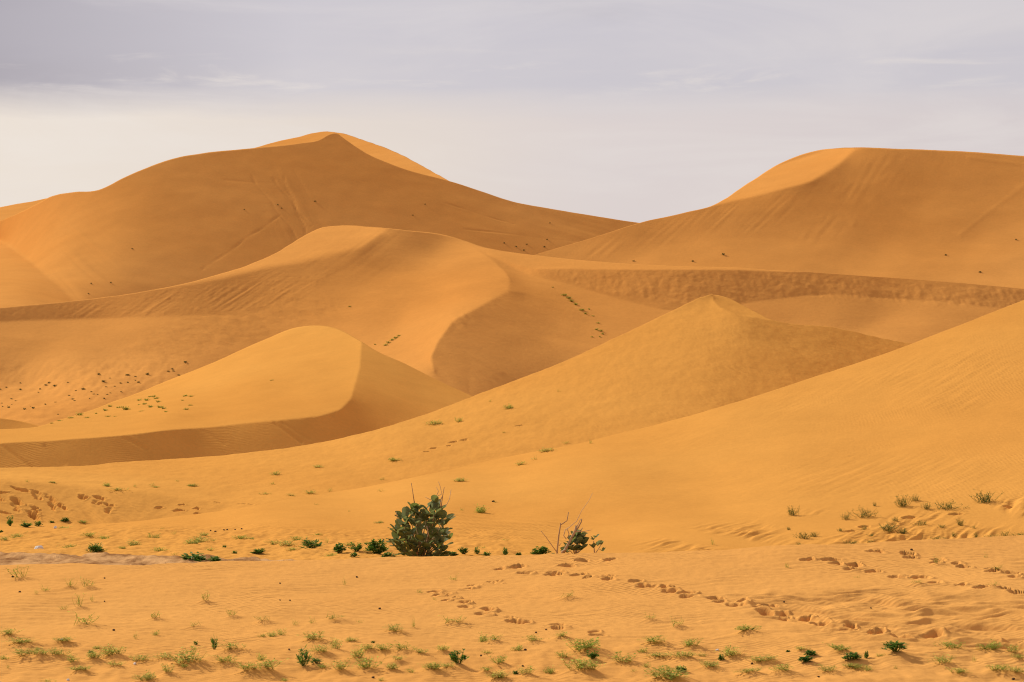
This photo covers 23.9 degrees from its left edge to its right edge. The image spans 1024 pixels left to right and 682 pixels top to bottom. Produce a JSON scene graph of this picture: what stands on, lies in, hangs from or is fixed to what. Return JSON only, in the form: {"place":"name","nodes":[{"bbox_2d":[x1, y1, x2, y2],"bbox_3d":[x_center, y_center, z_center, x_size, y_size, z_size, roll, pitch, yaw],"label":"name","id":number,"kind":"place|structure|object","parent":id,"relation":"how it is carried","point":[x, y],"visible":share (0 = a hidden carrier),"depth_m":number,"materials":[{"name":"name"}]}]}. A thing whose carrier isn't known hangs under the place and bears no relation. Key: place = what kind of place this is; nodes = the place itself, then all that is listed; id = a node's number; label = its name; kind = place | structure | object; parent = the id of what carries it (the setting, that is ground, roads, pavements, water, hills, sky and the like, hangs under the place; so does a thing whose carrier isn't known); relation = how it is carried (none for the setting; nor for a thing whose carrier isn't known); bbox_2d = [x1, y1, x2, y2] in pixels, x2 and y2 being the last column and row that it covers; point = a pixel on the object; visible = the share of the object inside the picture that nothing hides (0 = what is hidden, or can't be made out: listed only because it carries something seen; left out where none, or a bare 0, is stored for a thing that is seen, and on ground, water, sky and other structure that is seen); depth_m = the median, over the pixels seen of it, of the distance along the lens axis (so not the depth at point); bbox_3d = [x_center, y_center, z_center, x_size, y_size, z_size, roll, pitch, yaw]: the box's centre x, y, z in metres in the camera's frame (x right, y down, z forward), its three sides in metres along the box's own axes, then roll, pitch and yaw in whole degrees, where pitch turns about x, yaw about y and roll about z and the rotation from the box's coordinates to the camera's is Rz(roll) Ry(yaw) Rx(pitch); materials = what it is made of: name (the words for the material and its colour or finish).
{"place":"outdoors","nodes":[
{"label":"outdoors","id":0,"kind":"place"},
{"bbox_2d":[0,418,37,428],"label":"sand dune","id":1,"kind":"structure","parent":0,"point":[9,424],"depth_m":133.66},
{"bbox_2d":[0,131,447,219],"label":"sand dune","id":2,"kind":"structure","parent":0,"point":[384,154],"depth_m":717.97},
{"bbox_2d":[0,325,472,467],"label":"sand dune","id":3,"kind":"structure","parent":0,"point":[325,383],"depth_m":114.20,"materials":[{"name":"sand"}]},
{"bbox_2d":[0,133,636,307],"bbox_3d":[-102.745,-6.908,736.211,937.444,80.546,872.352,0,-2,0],"label":"sand dune","id":4,"kind":"structure","parent":0,"point":[180,220],"depth_m":562.67,"materials":[{"name":"sand"}]},
{"bbox_2d":[0,295,910,531],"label":"sand dune","id":5,"kind":"structure","parent":0,"point":[702,354],"depth_m":88.94,"materials":[{"name":"sand"}]},
{"bbox_2d":[6,515,12,525],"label":"green herb","id":6,"kind":"object","parent":5,"relation":"on","point":[9,522],"visible":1,"depth_m":68.88,"materials":[{"name":"green plant"}]},
{"bbox_2d":[19,522,32,526],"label":"green herb","id":7,"kind":"object","parent":5,"relation":"on","point":[24,524],"visible":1,"depth_m":68.19,"materials":[{"name":"green plant"}]},
{"bbox_2d":[0,535,1023,681],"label":"foreground sand","id":8,"kind":"structure","parent":0,"point":[713,599],"depth_m":36.87,"materials":[{"name":"sand"}]},
{"bbox_2d":[0,627,24,634],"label":"grass tuft","id":9,"kind":"object","parent":8,"relation":"on","point":[9,631],"visible":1,"depth_m":34.36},
{"bbox_2d":[6,567,30,576],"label":"grass tuft","id":10,"kind":"object","parent":8,"relation":"on","point":[17,571],"visible":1,"depth_m":42.23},
{"bbox_2d":[8,637,38,642],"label":"grass tuft","id":11,"kind":"object","parent":8,"relation":"on","point":[16,640],"visible":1,"depth_m":33.41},
{"bbox_2d":[9,647,42,656],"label":"grass tuft","id":12,"kind":"object","parent":8,"relation":"on","point":[30,651],"visible":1,"depth_m":32.10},
{"bbox_2d":[47,647,71,655],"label":"grass tuft","id":13,"kind":"object","parent":8,"relation":"on","point":[57,652],"visible":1,"depth_m":32.18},
{"bbox_2d":[53,635,75,641],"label":"grass tuft","id":14,"kind":"object","parent":8,"relation":"on","point":[64,639],"visible":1,"depth_m":33.67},
{"bbox_2d":[67,665,90,670],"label":"grass tuft","id":15,"kind":"object","parent":8,"relation":"on","point":[76,669],"visible":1,"depth_m":30.78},
{"bbox_2d":[68,611,98,624],"bbox_3d":[-6.305,4.098,35.758,0.435,0.210,0.402,-1,-2,23],"label":"grass tuft","id":16,"kind":"object","parent":8,"relation":"on","point":[85,620],"visible":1,"depth_m":35.68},
{"bbox_2d":[86,651,103,658],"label":"grass tuft","id":17,"kind":"object","parent":8,"relation":"on","point":[93,655],"visible":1,"depth_m":31.97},
{"bbox_2d":[97,643,125,654],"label":"grass tuft","id":18,"kind":"object","parent":8,"relation":"on","point":[111,651],"visible":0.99,"depth_m":32.35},
{"bbox_2d":[128,653,154,660],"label":"grass tuft","id":19,"kind":"object","parent":8,"relation":"on","point":[145,658],"visible":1,"depth_m":31.85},
{"bbox_2d":[131,669,156,680],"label":"grass tuft","id":20,"kind":"object","parent":8,"relation":"on","point":[147,677],"visible":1,"depth_m":30.08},
{"bbox_2d":[0,551,294,564],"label":"clay flat","id":21,"kind":"structure","parent":8,"relation":"on","point":[16,558],"depth_m":50.54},
{"bbox_2d":[153,653,174,658],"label":"grass tuft","id":22,"kind":"object","parent":8,"relation":"on","point":[163,655],"visible":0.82,"depth_m":31.97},
{"bbox_2d":[161,663,174,672],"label":"grass tuft","id":23,"kind":"object","parent":8,"relation":"on","point":[165,669],"visible":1,"depth_m":30.46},
{"bbox_2d":[163,646,205,662],"bbox_3d":[-4.237,4.061,31.428,0.619,0.232,0.909,1,-2,-17],"label":"grass tuft","id":24,"kind":"object","parent":8,"relation":"on","point":[181,658],"visible":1,"depth_m":31.33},
{"bbox_2d":[210,634,218,649],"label":"green herb","id":25,"kind":"object","parent":8,"relation":"on","point":[213,644],"visible":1,"depth_m":33.10,"materials":[{"name":"green plant"}]},
{"bbox_2d":[212,654,237,661],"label":"grass tuft","id":26,"kind":"object","parent":8,"relation":"on","point":[224,659],"visible":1,"depth_m":31.44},
{"bbox_2d":[216,640,245,648],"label":"grass tuft","id":27,"kind":"object","parent":8,"relation":"on","point":[230,644],"visible":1,"depth_m":32.85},
{"bbox_2d":[225,661,260,669],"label":"grass tuft","id":28,"kind":"object","parent":8,"relation":"on","point":[248,666],"visible":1,"depth_m":30.50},
{"bbox_2d":[252,658,288,668],"bbox_3d":[-3.118,4.082,30.655,0.617,0.158,0.476,-4,-2,28],"label":"grass tuft","id":29,"kind":"object","parent":8,"relation":"on","point":[268,665],"visible":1,"depth_m":30.63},
{"bbox_2d":[296,645,312,665],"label":"green herb","id":30,"kind":"object","parent":8,"relation":"on","point":[302,662],"visible":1,"depth_m":31.22,"materials":[{"name":"green plant"}]},
{"bbox_2d":[309,657,321,662],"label":"green herb","id":31,"kind":"object","parent":8,"relation":"on","point":[314,659],"visible":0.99,"depth_m":31.35,"materials":[{"name":"green plant"}]},
{"bbox_2d":[301,631,331,638],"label":"grass tuft","id":32,"kind":"object","parent":8,"relation":"on","point":[314,636],"visible":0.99,"depth_m":33.69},
{"bbox_2d":[305,645,332,652],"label":"grass tuft","id":33,"kind":"object","parent":8,"relation":"on","point":[323,650],"visible":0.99,"depth_m":32.30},
{"bbox_2d":[328,637,342,648],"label":"grass tuft","id":34,"kind":"object","parent":8,"relation":"on","point":[333,641],"visible":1,"depth_m":33.02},
{"bbox_2d":[331,658,351,669],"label":"grass tuft","id":35,"kind":"object","parent":8,"relation":"on","point":[338,665],"visible":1,"depth_m":30.71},
{"bbox_2d":[350,645,366,658],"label":"grass tuft","id":36,"kind":"object","parent":8,"relation":"on","point":[358,653],"visible":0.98,"depth_m":32.06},
{"bbox_2d":[356,642,376,649],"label":"grass tuft","id":37,"kind":"object","parent":8,"relation":"on","point":[368,646],"visible":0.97,"depth_m":32.84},
{"bbox_2d":[353,656,387,667],"bbox_3d":[-1.791,4.125,31.022,0.480,0.161,0.560,-2,-2,-21],"label":"grass tuft","id":38,"kind":"object","parent":8,"relation":"on","point":[363,665],"visible":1,"depth_m":30.99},
{"bbox_2d":[373,643,391,649],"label":"grass tuft","id":39,"kind":"object","parent":8,"relation":"on","point":[381,647],"visible":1,"depth_m":32.76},
{"bbox_2d":[385,662,398,669],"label":"grass tuft","id":40,"kind":"object","parent":8,"relation":"on","point":[391,666],"visible":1,"depth_m":30.82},
{"bbox_2d":[384,624,402,630],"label":"grass tuft","id":41,"kind":"object","parent":8,"relation":"on","point":[392,627],"visible":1,"depth_m":34.81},
{"bbox_2d":[387,640,416,649],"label":"grass tuft","id":42,"kind":"object","parent":8,"relation":"on","point":[399,647],"visible":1,"depth_m":32.59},
{"bbox_2d":[386,483,454,556],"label":"broadleaf bush","id":43,"kind":"object","parent":8,"relation":"on","point":[422,542],"visible":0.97,"depth_m":50.66,"materials":[{"name":"green plant"}]},
{"bbox_2d":[417,662,442,668],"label":"grass tuft","id":44,"kind":"object","parent":8,"relation":"on","point":[434,666],"visible":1,"depth_m":30.81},
{"bbox_2d":[432,645,449,650],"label":"grass tuft","id":45,"kind":"object","parent":8,"relation":"on","point":[442,648],"visible":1,"depth_m":32.81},
{"bbox_2d":[439,615,466,622],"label":"grass tuft","id":46,"kind":"object","parent":8,"relation":"on","point":[447,619],"visible":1,"depth_m":36.01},
{"bbox_2d":[448,648,469,662],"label":"green herb","id":47,"kind":"object","parent":8,"relation":"on","point":[454,657],"visible":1,"depth_m":31.39,"materials":[{"name":"green plant"}]},
{"bbox_2d":[478,632,490,641],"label":"grass tuft","id":48,"kind":"object","parent":8,"relation":"on","point":[480,637],"visible":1,"depth_m":34.22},
{"bbox_2d":[487,654,505,663],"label":"grass tuft","id":49,"kind":"object","parent":8,"relation":"on","point":[501,658],"visible":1,"depth_m":31.77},
{"bbox_2d":[485,669,513,677],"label":"grass tuft","id":50,"kind":"object","parent":8,"relation":"on","point":[501,675],"visible":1,"depth_m":30.35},
{"bbox_2d":[516,665,535,674],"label":"grass tuft","id":51,"kind":"object","parent":8,"relation":"on","point":[523,671],"visible":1,"depth_m":30.63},
{"bbox_2d":[522,634,543,641],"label":"grass tuft","id":52,"kind":"object","parent":8,"relation":"on","point":[532,638],"visible":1,"depth_m":33.96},
{"bbox_2d":[543,666,554,673],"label":"grass tuft","id":53,"kind":"object","parent":8,"relation":"on","point":[549,671],"visible":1,"depth_m":31.27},
{"bbox_2d":[541,497,590,553],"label":"dead shrub","id":54,"kind":"object","parent":8,"relation":"on","point":[570,540],"visible":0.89,"depth_m":49.88,"materials":[{"name":"brown plant"}]},
{"bbox_2d":[558,656,589,670],"bbox_3d":[0.835,4.146,31.128,0.391,0.205,0.643,1,-2,-27],"label":"grass tuft","id":55,"kind":"object","parent":8,"relation":"on","point":[579,664],"visible":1,"depth_m":31.12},
{"bbox_2d":[560,529,588,553],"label":"broadleaf shrub","id":56,"kind":"object","parent":8,"relation":"on","point":[579,538],"visible":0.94,"depth_m":49.99,"materials":[{"name":"green plant"}]},
{"bbox_2d":[564,637,600,651],"bbox_3d":[0.945,4.141,33.022,0.533,0.167,1.024,0,-2,4],"label":"grass tuft","id":57,"kind":"object","parent":8,"relation":"on","point":[583,646],"visible":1,"depth_m":32.97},
{"bbox_2d":[580,656,604,669],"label":"grass tuft","id":58,"kind":"object","parent":8,"relation":"on","point":[592,665],"visible":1,"depth_m":31.01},
{"bbox_2d":[586,650,598,658],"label":"green herb","id":59,"kind":"object","parent":8,"relation":"on","point":[592,655],"visible":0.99,"depth_m":32.20,"materials":[{"name":"green plant"}]},
{"bbox_2d":[589,534,604,552],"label":"broadleaf seedling","id":60,"kind":"object","parent":8,"relation":"on","point":[599,542],"visible":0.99,"depth_m":50.07,"materials":[{"name":"green plant"}]},
{"bbox_2d":[608,651,637,661],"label":"grass tuft","id":61,"kind":"object","parent":8,"relation":"on","point":[616,656],"visible":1,"depth_m":32.01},
{"bbox_2d":[637,635,673,641],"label":"grass tuft","id":62,"kind":"object","parent":8,"relation":"on","point":[653,639],"visible":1,"depth_m":33.63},
{"bbox_2d":[646,651,670,656],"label":"grass tuft","id":63,"kind":"object","parent":8,"relation":"on","point":[653,654],"visible":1,"depth_m":32.64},
{"bbox_2d":[643,665,696,679],"bbox_3d":[1.978,4.162,30.410,0.672,0.171,0.762,-3,3,-33],"label":"grass tuft","id":64,"kind":"object","parent":8,"relation":"on","point":[671,675],"visible":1,"depth_m":30.40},
{"bbox_2d":[664,650,699,657],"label":"grass tuft","id":65,"kind":"object","parent":8,"relation":"on","point":[683,653],"visible":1,"depth_m":32.45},
{"bbox_2d":[683,638,703,645],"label":"grass tuft","id":66,"kind":"object","parent":8,"relation":"on","point":[689,640],"visible":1,"depth_m":33.41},
{"bbox_2d":[699,659,718,667],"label":"grass tuft","id":67,"kind":"object","parent":8,"relation":"on","point":[713,664],"visible":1,"depth_m":31.62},
{"bbox_2d":[713,645,746,655],"bbox_3d":[2.946,4.163,32.655,0.445,0.199,0.405,2,-3,-42],"label":"grass tuft","id":68,"kind":"object","parent":8,"relation":"on","point":[727,651],"visible":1,"depth_m":32.61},
{"bbox_2d":[731,667,760,672],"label":"grass tuft","id":69,"kind":"object","parent":8,"relation":"on","point":[748,670],"visible":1,"depth_m":31.01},
{"bbox_2d":[735,624,760,630],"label":"grass tuft","id":70,"kind":"object","parent":8,"relation":"on","point":[744,627],"visible":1,"depth_m":34.65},
{"bbox_2d":[748,655,774,661],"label":"grass tuft","id":71,"kind":"object","parent":8,"relation":"on","point":[757,659],"visible":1,"depth_m":32.08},
{"bbox_2d":[761,664,794,670],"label":"grass tuft","id":72,"kind":"object","parent":8,"relation":"on","point":[783,668],"visible":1,"depth_m":31.01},
{"bbox_2d":[798,655,813,661],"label":"green herb","id":73,"kind":"object","parent":8,"relation":"on","point":[806,658],"visible":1,"depth_m":31.80,"materials":[{"name":"green plant"}]},
{"bbox_2d":[803,650,817,655],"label":"green herb","id":74,"kind":"object","parent":8,"relation":"on","point":[809,652],"visible":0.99,"depth_m":32.42,"materials":[{"name":"green plant"}]},
{"bbox_2d":[817,664,840,670],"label":"grass tuft","id":75,"kind":"object","parent":8,"relation":"on","point":[824,667],"visible":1,"depth_m":31.06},
{"bbox_2d":[822,642,849,650],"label":"grass tuft","id":76,"kind":"object","parent":8,"relation":"on","point":[838,648],"visible":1,"depth_m":32.74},
{"bbox_2d":[841,652,861,659],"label":"green herb","id":77,"kind":"object","parent":8,"relation":"on","point":[853,656],"visible":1,"depth_m":31.86,"materials":[{"name":"green plant"}]},
{"bbox_2d":[842,663,865,668],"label":"grass tuft","id":78,"kind":"object","parent":8,"relation":"on","point":[858,665],"visible":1,"depth_m":31.38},
{"bbox_2d":[881,640,908,651],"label":"green herb","id":79,"kind":"object","parent":8,"relation":"on","point":[892,645],"visible":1,"depth_m":32.18,"materials":[{"name":"green plant"}]},
{"bbox_2d":[927,653,955,663],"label":"grass tuft","id":80,"kind":"object","parent":8,"relation":"on","point":[943,658],"visible":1,"depth_m":31.61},
{"bbox_2d":[932,639,965,647],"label":"grass tuft","id":81,"kind":"object","parent":8,"relation":"on","point":[950,643],"visible":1,"depth_m":32.93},
{"bbox_2d":[943,667,971,672],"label":"grass tuft","id":82,"kind":"object","parent":8,"relation":"on","point":[959,671],"visible":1,"depth_m":30.88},
{"bbox_2d":[976,639,1001,648],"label":"grass tuft","id":83,"kind":"object","parent":8,"relation":"on","point":[991,645],"visible":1,"depth_m":32.77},
{"bbox_2d":[984,662,1010,670],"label":"grass tuft","id":84,"kind":"object","parent":8,"relation":"on","point":[998,667],"visible":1,"depth_m":31.04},
{"bbox_2d":[1005,644,1021,652],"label":"grass tuft","id":85,"kind":"object","parent":8,"relation":"on","point":[1013,649],"visible":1,"depth_m":32.58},
{"bbox_2d":[1004,664,1023,672],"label":"grass tuft","id":86,"kind":"object","parent":8,"relation":"on","point":[1016,669],"visible":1,"depth_m":30.90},
{"bbox_2d":[0,300,1023,559],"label":"sand dune","id":87,"kind":"structure","parent":0,"point":[936,418],"depth_m":68.05,"materials":[{"name":"sand"}]},
{"bbox_2d":[8,531,27,537],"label":"grass tuft","id":88,"kind":"object","parent":87,"relation":"on","point":[16,534],"visible":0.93,"depth_m":59.20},
{"bbox_2d":[86,542,104,552],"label":"green herb","id":89,"kind":"object","parent":87,"relation":"on","point":[94,548],"visible":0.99,"depth_m":53.80,"materials":[{"name":"green plant"}]},
{"bbox_2d":[183,538,202,543],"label":"grass tuft","id":90,"kind":"object","parent":87,"relation":"on","point":[194,542],"visible":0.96,"depth_m":55.99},
{"bbox_2d":[181,552,205,560],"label":"green herb","id":91,"kind":"object","parent":87,"relation":"on","point":[195,556],"visible":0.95,"depth_m":49.72,"materials":[{"name":"green plant"}]},
{"bbox_2d":[192,535,208,541],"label":"grass tuft","id":92,"kind":"object","parent":87,"relation":"on","point":[200,539],"visible":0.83,"depth_m":57.04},
{"bbox_2d":[209,556,220,560],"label":"green herb","id":93,"kind":"object","parent":87,"relation":"on","point":[215,558],"visible":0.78,"depth_m":49.68,"materials":[{"name":"green plant"}]},
{"bbox_2d":[250,548,264,553],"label":"green herb","id":94,"kind":"object","parent":87,"relation":"on","point":[260,551],"visible":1,"depth_m":52.88,"materials":[{"name":"green plant"}]},
{"bbox_2d":[276,539,296,545],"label":"grass tuft","id":95,"kind":"object","parent":87,"relation":"on","point":[284,543],"visible":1,"depth_m":54.87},
{"bbox_2d":[298,538,324,548],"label":"green herb","id":96,"kind":"object","parent":87,"relation":"on","point":[311,544],"visible":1,"depth_m":53.86,"materials":[{"name":"green plant"}]},
{"bbox_2d":[332,542,346,552],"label":"green herb","id":97,"kind":"object","parent":87,"relation":"on","point":[337,548],"visible":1,"depth_m":52.52,"materials":[{"name":"green plant"}]},
{"bbox_2d":[348,542,362,551],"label":"green herb","id":98,"kind":"object","parent":87,"relation":"on","point":[357,548],"visible":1,"depth_m":52.44,"materials":[{"name":"green plant"}]},
{"bbox_2d":[364,539,388,553],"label":"green herb","id":99,"kind":"object","parent":87,"relation":"on","point":[375,547],"visible":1,"depth_m":52.19,"materials":[{"name":"green plant"}]},
{"bbox_2d":[381,552,393,556],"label":"green herb","id":100,"kind":"object","parent":87,"relation":"on","point":[386,555],"visible":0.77,"depth_m":51.18,"materials":[{"name":"green plant"}]},
{"bbox_2d":[458,547,469,553],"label":"green herb","id":101,"kind":"object","parent":87,"relation":"on","point":[463,551],"visible":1,"depth_m":52.04,"materials":[{"name":"green plant"}]},
{"bbox_2d":[476,504,486,512],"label":"grass tuft","id":102,"kind":"object","parent":87,"relation":"on","point":[479,510],"visible":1,"depth_m":64.94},
{"bbox_2d":[530,546,550,554],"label":"green herb","id":103,"kind":"object","parent":87,"relation":"on","point":[543,550],"visible":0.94,"depth_m":53.23,"materials":[{"name":"green plant"}]},
{"bbox_2d":[788,506,799,515],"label":"desert shrublet","id":104,"kind":"object","parent":87,"relation":"on","point":[792,512],"visible":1,"depth_m":62.36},
{"bbox_2d":[793,532,813,538],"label":"desert shrublet","id":105,"kind":"object","parent":87,"relation":"on","point":[804,536],"visible":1,"depth_m":58.07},
{"bbox_2d":[848,505,876,518],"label":"desert shrublet","id":106,"kind":"object","parent":87,"relation":"on","point":[864,514],"visible":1,"depth_m":61.80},
{"bbox_2d":[878,521,898,532],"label":"desert shrublet","id":107,"kind":"object","parent":87,"relation":"on","point":[890,527],"visible":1,"depth_m":59.33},
{"bbox_2d":[895,494,913,506],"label":"desert shrublet","id":108,"kind":"object","parent":87,"relation":"on","point":[901,503],"visible":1,"depth_m":62.82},
{"bbox_2d":[935,499,967,509],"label":"desert shrublet","id":109,"kind":"object","parent":87,"relation":"on","point":[947,505],"visible":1,"depth_m":62.01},
{"bbox_2d":[968,489,1003,502],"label":"desert shrublet","id":110,"kind":"object","parent":87,"relation":"on","point":[986,496],"visible":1,"depth_m":62.45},
{"bbox_2d":[0,225,1023,425],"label":"sand dune","id":111,"kind":"structure","parent":0,"point":[471,319],"depth_m":231.32,"materials":[{"name":"sand"}]},
{"bbox_2d":[0,0,1023,222],"label":"sky","id":112,"kind":"structure","parent":0,"point":[638,111],"materials":[{"name":"grey"}]},
{"bbox_2d":[536,147,1023,288],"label":"sand dune","id":113,"kind":"structure","parent":0,"point":[897,213],"depth_m":401.92,"materials":[{"name":"sand"}]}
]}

